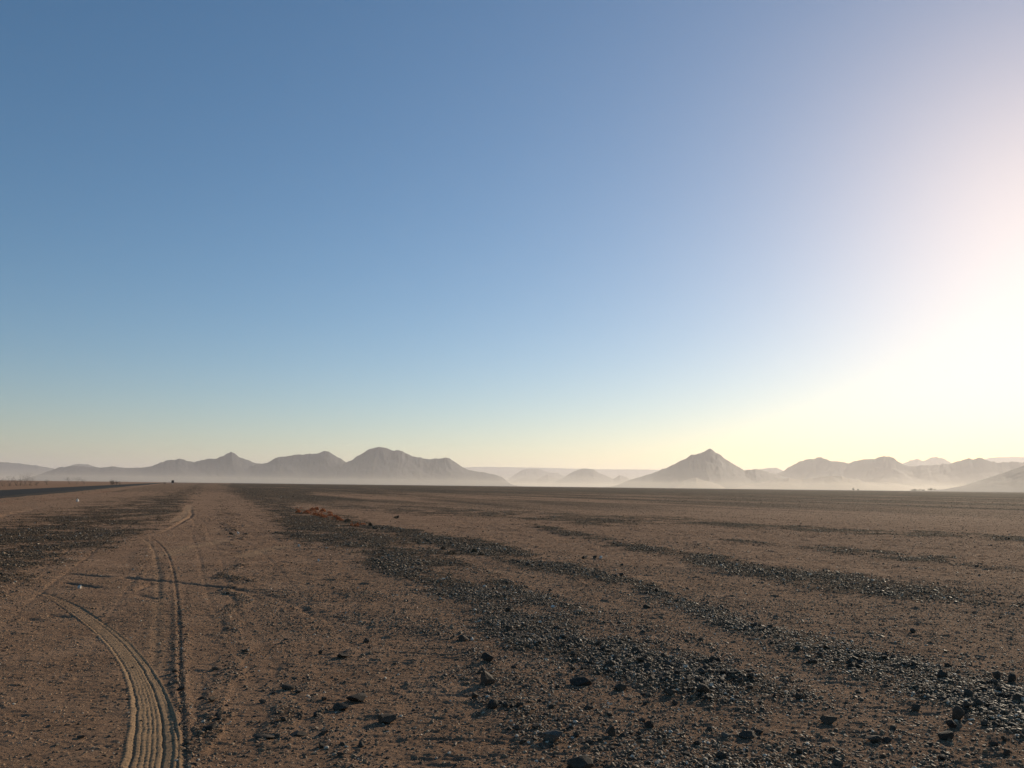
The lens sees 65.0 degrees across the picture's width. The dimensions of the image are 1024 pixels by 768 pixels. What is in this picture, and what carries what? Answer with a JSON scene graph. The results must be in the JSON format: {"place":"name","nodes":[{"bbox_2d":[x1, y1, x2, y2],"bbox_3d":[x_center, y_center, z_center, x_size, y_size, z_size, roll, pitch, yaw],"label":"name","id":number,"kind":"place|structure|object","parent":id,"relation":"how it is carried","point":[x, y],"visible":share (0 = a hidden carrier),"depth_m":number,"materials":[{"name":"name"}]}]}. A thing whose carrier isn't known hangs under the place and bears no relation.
{"place":"outdoors","nodes":[
{"label":"outdoors","id":0,"kind":"place"},
{"bbox_2d":[0,462,53,479],"bbox_3d":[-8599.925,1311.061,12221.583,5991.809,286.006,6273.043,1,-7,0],"label":"mountain","id":1,"kind":"structure","parent":0,"point":[16,471],"depth_m":12063.32,"materials":[{"name":"grey stone"}]},
{"bbox_2d":[71,464,94,466],"bbox_3d":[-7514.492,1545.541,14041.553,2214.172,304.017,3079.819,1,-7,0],"label":"mountain","id":2,"kind":"structure","parent":0,"point":[86,465],"depth_m":13984.54,"materials":[{"name":"grey stone"}]},
{"bbox_2d":[0,482,169,498],"bbox_3d":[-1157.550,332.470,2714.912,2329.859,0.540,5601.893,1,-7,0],"label":"road","id":3,"kind":"structure","parent":0,"point":[19,492],"depth_m":109.74,"materials":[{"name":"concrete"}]},
{"bbox_2d":[19,452,255,482],"bbox_3d":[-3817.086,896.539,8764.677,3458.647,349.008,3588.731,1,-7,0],"label":"mountain","id":4,"kind":"structure","parent":0,"point":[231,467],"depth_m":8224.39,"materials":[{"name":"grey stone"}]},
{"bbox_2d":[237,451,345,483],"bbox_3d":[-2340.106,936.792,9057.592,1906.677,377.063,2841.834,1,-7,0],"label":"mountain","id":5,"kind":"structure","parent":0,"point":[322,467],"depth_m":8543.00,"materials":[{"name":"grey stone"}]},
{"bbox_2d":[322,447,516,485],"bbox_3d":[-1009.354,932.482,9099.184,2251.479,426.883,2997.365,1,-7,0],"label":"mountain","id":6,"kind":"structure","parent":0,"point":[379,466],"depth_m":8468.60,"materials":[{"name":"grey stone"}]},
{"bbox_2d":[0,480,1023,767],"bbox_3d":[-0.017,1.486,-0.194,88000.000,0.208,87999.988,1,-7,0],"label":"ground","id":7,"kind":"structure","parent":0,"point":[144,682],"depth_m":9.73,"materials":[{"name":"brown sand"}]},
{"bbox_2d":[205,723,215,729],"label":"stone","id":8,"kind":"object","parent":7,"relation":"on","point":[211,726],"visible":1,"depth_m":4.86,"materials":[{"name":"grey stone"}]},
{"bbox_2d":[255,734,274,738],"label":"stone","id":9,"kind":"object","parent":7,"relation":"on","point":[266,736],"visible":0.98,"depth_m":4.74,"materials":[{"name":"grey stone"}]},
{"bbox_2d":[281,684,294,689],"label":"stone","id":10,"kind":"object","parent":7,"relation":"on","point":[287,686],"visible":1,"depth_m":5.85,"materials":[{"name":"grey stone"}]},
{"bbox_2d":[289,730,306,736],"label":"stone","id":11,"kind":"object","parent":7,"relation":"on","point":[298,733],"visible":1,"depth_m":4.81,"materials":[{"name":"grey stone"}]},
{"bbox_2d":[321,729,327,734],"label":"stone","id":12,"kind":"object","parent":7,"relation":"on","point":[325,731],"visible":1,"depth_m":4.82,"materials":[{"name":"grey stone"}]},
{"bbox_2d":[332,702,348,710],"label":"stone","id":13,"kind":"object","parent":7,"relation":"on","point":[339,706],"visible":1,"depth_m":5.35,"materials":[{"name":"grey stone"}]},
{"bbox_2d":[337,653,348,656],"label":"stone","id":14,"kind":"object","parent":7,"relation":"on","point":[342,655],"visible":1,"depth_m":6.94,"materials":[{"name":"grey stone"}]},
{"bbox_2d":[346,693,365,701],"bbox_3d":[-1.074,2.183,5.587,0.108,0.061,0.147,-3,-8,27],"label":"stone","id":15,"kind":"object","parent":7,"relation":"on","point":[358,697],"visible":1,"depth_m":5.55,"materials":[{"name":"grey stone"}]},
{"bbox_2d":[358,741,363,746],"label":"stone","id":16,"kind":"object","parent":7,"relation":"on","point":[360,743],"visible":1,"depth_m":4.61,"materials":[{"name":"grey stone"}]},
{"bbox_2d":[378,714,396,723],"bbox_3d":[-0.788,2.126,5.096,0.114,0.060,0.076,3,-8,-18],"label":"stone","id":17,"kind":"object","parent":7,"relation":"on","point":[386,718],"visible":1,"depth_m":5.08,"materials":[{"name":"grey stone"}]},
{"bbox_2d":[458,635,467,640],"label":"stone","id":18,"kind":"object","parent":7,"relation":"on","point":[462,638],"visible":1,"depth_m":7.79,"materials":[{"name":"grey stone"}]},
{"bbox_2d":[471,692,478,698],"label":"stone","id":19,"kind":"object","parent":7,"relation":"on","point":[474,695],"visible":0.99,"depth_m":5.68,"materials":[{"name":"grey stone"}]},
{"bbox_2d":[481,652,493,661],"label":"stone","id":20,"kind":"object","parent":7,"relation":"on","point":[486,656],"visible":1,"depth_m":6.77,"materials":[{"name":"grey stone"}]},
{"bbox_2d":[481,671,494,685],"bbox_3d":[-0.189,2.225,6.072,0.099,0.128,0.092,7,-10,-41],"label":"stone","id":21,"kind":"object","parent":7,"relation":"on","point":[487,678],"visible":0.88,"depth_m":6.04,"materials":[{"name":"stone"}]},
{"bbox_2d":[487,699,497,708],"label":"stone","id":22,"kind":"object","parent":7,"relation":"on","point":[492,704],"visible":1,"depth_m":5.38,"materials":[{"name":"grey stone"}]},
{"bbox_2d":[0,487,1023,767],"bbox_3d":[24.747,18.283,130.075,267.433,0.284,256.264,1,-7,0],"label":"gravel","id":23,"kind":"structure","parent":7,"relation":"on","point":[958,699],"depth_m":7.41,"materials":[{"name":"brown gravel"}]},
{"bbox_2d":[0,559,1023,767],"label":"sand crumbs","id":24,"kind":"object","parent":7,"relation":"on","point":[470,735],"visible":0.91,"depth_m":7.45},
{"bbox_2d":[531,724,539,728],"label":"stone","id":25,"kind":"object","parent":7,"relation":"on","point":[534,726],"visible":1,"depth_m":4.95,"materials":[{"name":"grey stone"}]},
{"bbox_2d":[542,730,562,742],"bbox_3d":[0.242,2.084,4.748,0.120,0.078,0.069,-2,-8,19],"label":"stone","id":26,"kind":"object","parent":7,"relation":"on","point":[551,736],"visible":0.94,"depth_m":4.72,"materials":[{"name":"grey stone"}]},
{"bbox_2d":[566,755,593,767],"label":"stone","id":27,"kind":"object","parent":7,"relation":"on","point":[583,761],"visible":1,"depth_m":4.28,"materials":[{"name":"grey stone"}]},
{"bbox_2d":[570,676,591,685],"bbox_3d":[0.519,2.250,6.067,0.170,0.075,0.102,1,-7,0],"label":"stone","id":28,"kind":"object","parent":7,"relation":"on","point":[580,681],"visible":0.92,"depth_m":6.05,"materials":[{"name":"grey stone"}]},
{"bbox_2d":[605,659,614,664],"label":"stone","id":29,"kind":"object","parent":7,"relation":"on","point":[610,661],"visible":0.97,"depth_m":6.60,"materials":[{"name":"grey stone"}]},
{"bbox_2d":[605,725,615,736],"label":"stone","id":30,"kind":"object","parent":7,"relation":"on","point":[610,730],"visible":1,"depth_m":4.85,"materials":[{"name":"grey stone"}]},
{"bbox_2d":[614,683,626,690],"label":"stone","id":31,"kind":"object","parent":7,"relation":"on","point":[619,687],"visible":0.99,"depth_m":5.92,"materials":[{"name":"grey stone"}]},
{"bbox_2d":[635,657,644,660],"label":"stone","id":32,"kind":"object","parent":7,"relation":"on","point":[640,658],"visible":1,"depth_m":6.71,"materials":[{"name":"grey stone"}]},
{"bbox_2d":[644,721,653,727],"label":"stone","id":33,"kind":"object","parent":7,"relation":"on","point":[647,724],"visible":1,"depth_m":5.00,"materials":[{"name":"grey stone"}]},
{"bbox_2d":[664,689,676,695],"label":"stone","id":34,"kind":"object","parent":7,"relation":"on","point":[670,692],"visible":1,"depth_m":5.77,"materials":[{"name":"grey stone"}]},
{"bbox_2d":[696,683,708,692],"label":"stone","id":35,"kind":"object","parent":7,"relation":"on","point":[702,687],"visible":0.95,"depth_m":5.80,"materials":[{"name":"grey stone"}]},
{"bbox_2d":[704,694,709,699],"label":"stone","id":36,"kind":"object","parent":7,"relation":"on","point":[706,696],"visible":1,"depth_m":5.65,"materials":[{"name":"grey stone"}]},
{"bbox_2d":[716,751,726,758],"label":"stone","id":37,"kind":"object","parent":7,"relation":"on","point":[721,754],"visible":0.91,"depth_m":4.46,"materials":[{"name":"grey stone"}]},
{"bbox_2d":[721,732,728,737],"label":"stone","id":38,"kind":"object","parent":7,"relation":"on","point":[724,735],"visible":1,"depth_m":4.82,"materials":[{"name":"grey stone"}]},
{"bbox_2d":[738,730,755,738],"bbox_3d":[1.417,2.112,4.836,0.106,0.052,0.071,1,-7,0],"label":"stone","id":39,"kind":"object","parent":7,"relation":"on","point":[749,734],"visible":1,"depth_m":4.82,"materials":[{"name":"grey stone"}]},
{"bbox_2d":[795,748,801,753],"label":"stone","id":40,"kind":"object","parent":7,"relation":"on","point":[798,750],"visible":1,"depth_m":4.54,"materials":[{"name":"stone"}]},
{"bbox_2d":[795,692,803,698],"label":"stone","id":41,"kind":"object","parent":7,"relation":"on","point":[798,696],"visible":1,"depth_m":5.70,"materials":[{"name":"grey stone"}]},
{"bbox_2d":[808,659,818,663],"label":"stone","id":42,"kind":"object","parent":7,"relation":"on","point":[814,661],"visible":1,"depth_m":6.91,"materials":[{"name":"grey stone"}]},
{"bbox_2d":[820,716,837,724],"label":"stone","id":43,"kind":"object","parent":7,"relation":"on","point":[827,720],"visible":1,"depth_m":5.16,"materials":[{"name":"grey stone"}]},
{"bbox_2d":[865,735,881,742],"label":"stone","id":44,"kind":"object","parent":7,"relation":"on","point":[874,738],"visible":1,"depth_m":4.78,"materials":[{"name":"grey stone"}]},
{"bbox_2d":[882,737,891,742],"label":"stone","id":45,"kind":"object","parent":7,"relation":"on","point":[886,739],"visible":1,"depth_m":4.80,"materials":[{"name":"grey stone"}]},
{"bbox_2d":[912,704,920,711],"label":"stone","id":46,"kind":"object","parent":7,"relation":"on","point":[915,707],"visible":1,"depth_m":5.49,"materials":[{"name":"stone"}]},
{"bbox_2d":[937,670,947,677],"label":"stone","id":47,"kind":"object","parent":7,"relation":"on","point":[940,673],"visible":0.97,"depth_m":6.39,"materials":[{"name":"grey stone"}]},
{"bbox_2d":[938,754,946,759],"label":"stone","id":48,"kind":"object","parent":7,"relation":"on","point":[942,756],"visible":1,"depth_m":4.50,"materials":[{"name":"grey stone"}]},
{"bbox_2d":[937,730,953,739],"bbox_3d":[2.630,2.135,4.880,0.085,0.057,0.059,1,-7,0],"label":"stone","id":49,"kind":"object","parent":7,"relation":"on","point":[945,735],"visible":1,"depth_m":4.86,"materials":[{"name":"grey stone"}]},
{"bbox_2d":[945,719,956,727],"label":"stone","id":50,"kind":"object","parent":7,"relation":"on","point":[951,723],"visible":1,"depth_m":5.11,"materials":[{"name":"grey stone"}]},
{"bbox_2d":[952,706,964,719],"bbox_3d":[2.925,2.167,5.279,0.085,0.106,0.050,1,-7,0],"label":"stone","id":51,"kind":"object","parent":7,"relation":"on","point":[958,713],"visible":1,"depth_m":5.26,"materials":[{"name":"grey stone"}]},
{"bbox_2d":[964,701,970,706],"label":"stone","id":52,"kind":"object","parent":7,"relation":"on","point":[967,704],"visible":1,"depth_m":5.50,"materials":[{"name":"grey stone"}]},
{"bbox_2d":[963,689,972,695],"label":"stone","id":53,"kind":"object","parent":7,"relation":"on","point":[968,692],"visible":0.99,"depth_m":5.82,"materials":[{"name":"grey stone"}]},
{"bbox_2d":[973,698,982,704],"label":"stone","id":54,"kind":"object","parent":7,"relation":"on","point":[978,701],"visible":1,"depth_m":5.55,"materials":[{"name":"grey stone"}]},
{"bbox_2d":[980,721,988,725],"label":"stone","id":55,"kind":"object","parent":7,"relation":"on","point":[984,723],"visible":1,"depth_m":5.15,"materials":[{"name":"grey stone"}]},
{"bbox_2d":[988,742,998,746],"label":"stone","id":56,"kind":"object","parent":7,"relation":"on","point":[995,744],"visible":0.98,"depth_m":4.76,"materials":[{"name":"grey stone"}]},
{"bbox_2d":[992,671,1000,678],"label":"stone","id":57,"kind":"object","parent":7,"relation":"on","point":[996,674],"visible":0.99,"depth_m":6.40,"materials":[{"name":"grey stone"}]},
{"bbox_2d":[996,693,1007,696],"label":"stone","id":58,"kind":"object","parent":7,"relation":"on","point":[999,694],"visible":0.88,"depth_m":5.76,"materials":[{"name":"grey stone"}]},
{"bbox_2d":[1004,748,1009,755],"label":"stone","id":59,"kind":"object","parent":7,"relation":"on","point":[1006,752],"visible":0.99,"depth_m":4.59,"materials":[{"name":"grey stone"}]},
{"bbox_2d":[1008,673,1015,681],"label":"stone","id":60,"kind":"object","parent":7,"relation":"on","point":[1011,677],"visible":1,"depth_m":6.32,"materials":[{"name":"grey stone"}]},
{"bbox_2d":[1012,692,1023,700],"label":"stone","id":61,"kind":"object","parent":7,"relation":"on","point":[1016,696],"visible":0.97,"depth_m":5.64,"materials":[{"name":"grey stone"}]},
{"bbox_2d":[0,0,1023,470],"label":"sky","id":62,"kind":"structure","parent":0,"point":[574,234],"materials":[{"name":"blue"}]},
{"bbox_2d":[510,474,557,485],"bbox_3d":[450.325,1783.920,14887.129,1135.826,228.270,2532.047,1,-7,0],"label":"mountain","id":63,"kind":"structure","parent":0,"point":[547,480],"depth_m":14463.62,"materials":[{"name":"grey stone"}]},
{"bbox_2d":[507,469,564,482],"bbox_3d":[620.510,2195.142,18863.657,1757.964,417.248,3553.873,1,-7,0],"label":"mountain","id":64,"kind":"structure","parent":0,"point":[534,473],"depth_m":18546.72,"materials":[{"name":"grey stone"}]},
{"bbox_2d":[464,467,659,480],"bbox_3d":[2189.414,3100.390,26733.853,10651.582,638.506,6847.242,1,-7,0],"label":"mountain","id":65,"kind":"structure","parent":0,"point":[506,473],"depth_m":26383.98,"materials":[{"name":"grey stone"}]},
{"bbox_2d":[548,468,629,486],"bbox_3d":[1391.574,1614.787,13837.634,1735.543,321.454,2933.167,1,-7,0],"label":"mountain","id":66,"kind":"structure","parent":0,"point":[584,477],"depth_m":13306.85,"materials":[{"name":"grey stone"}]},
{"bbox_2d":[611,449,786,488],"bbox_3d":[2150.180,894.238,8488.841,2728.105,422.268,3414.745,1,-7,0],"label":"mountain","id":67,"kind":"structure","parent":0,"point":[710,465],"depth_m":7987.89,"materials":[{"name":"grey stone"}]},
{"bbox_2d":[675,477,726,488],"bbox_3d":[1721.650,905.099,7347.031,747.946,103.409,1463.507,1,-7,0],"label":"dune hill","id":68,"kind":"structure","parent":0,"point":[695,482],"depth_m":7069.80,"materials":[{"name":"beige sand"}]},
{"bbox_2d":[759,468,782,473],"bbox_3d":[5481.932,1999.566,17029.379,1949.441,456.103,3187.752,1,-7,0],"label":"mountain","id":69,"kind":"structure","parent":0,"point":[774,470],"depth_m":16920.16,"materials":[{"name":"grey stone"}]},
{"bbox_2d":[728,476,902,490],"bbox_3d":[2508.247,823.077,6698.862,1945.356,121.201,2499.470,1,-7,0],"label":"dune hill","id":70,"kind":"structure","parent":0,"point":[832,483],"depth_m":6246.53,"materials":[{"name":"beige sand"}]},
{"bbox_2d":[866,482,921,490],"bbox_3d":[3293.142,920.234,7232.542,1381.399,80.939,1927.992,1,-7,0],"label":"dune hill","id":71,"kind":"structure","parent":0,"point":[896,486],"depth_m":6950.72,"materials":[{"name":"beige sand"}]},
{"bbox_2d":[776,456,1023,490],"bbox_3d":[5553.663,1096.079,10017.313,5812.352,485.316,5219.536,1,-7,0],"label":"mountain","id":72,"kind":"structure","parent":0,"point":[926,477],"depth_m":9883.56,"materials":[{"name":"grey stone"}]},
{"bbox_2d":[903,457,950,465],"bbox_3d":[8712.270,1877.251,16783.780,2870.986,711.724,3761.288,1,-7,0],"label":"mountain","id":73,"kind":"structure","parent":0,"point":[930,461],"depth_m":16682.26,"materials":[{"name":"grey stone"}]},
{"bbox_2d":[926,466,1023,491],"bbox_3d":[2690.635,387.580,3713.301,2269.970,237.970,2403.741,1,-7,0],"label":"hill","id":74,"kind":"structure","parent":0,"point":[1012,480],"depth_m":3484.09,"materials":[{"name":"beige sand"}]},
{"bbox_2d":[985,457,1023,462],"bbox_3d":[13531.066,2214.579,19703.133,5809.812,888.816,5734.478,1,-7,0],"label":"mountain","id":75,"kind":"structure","parent":0,"point":[1006,459],"depth_m":20307.40,"materials":[{"name":"grey stone"}]}
]}

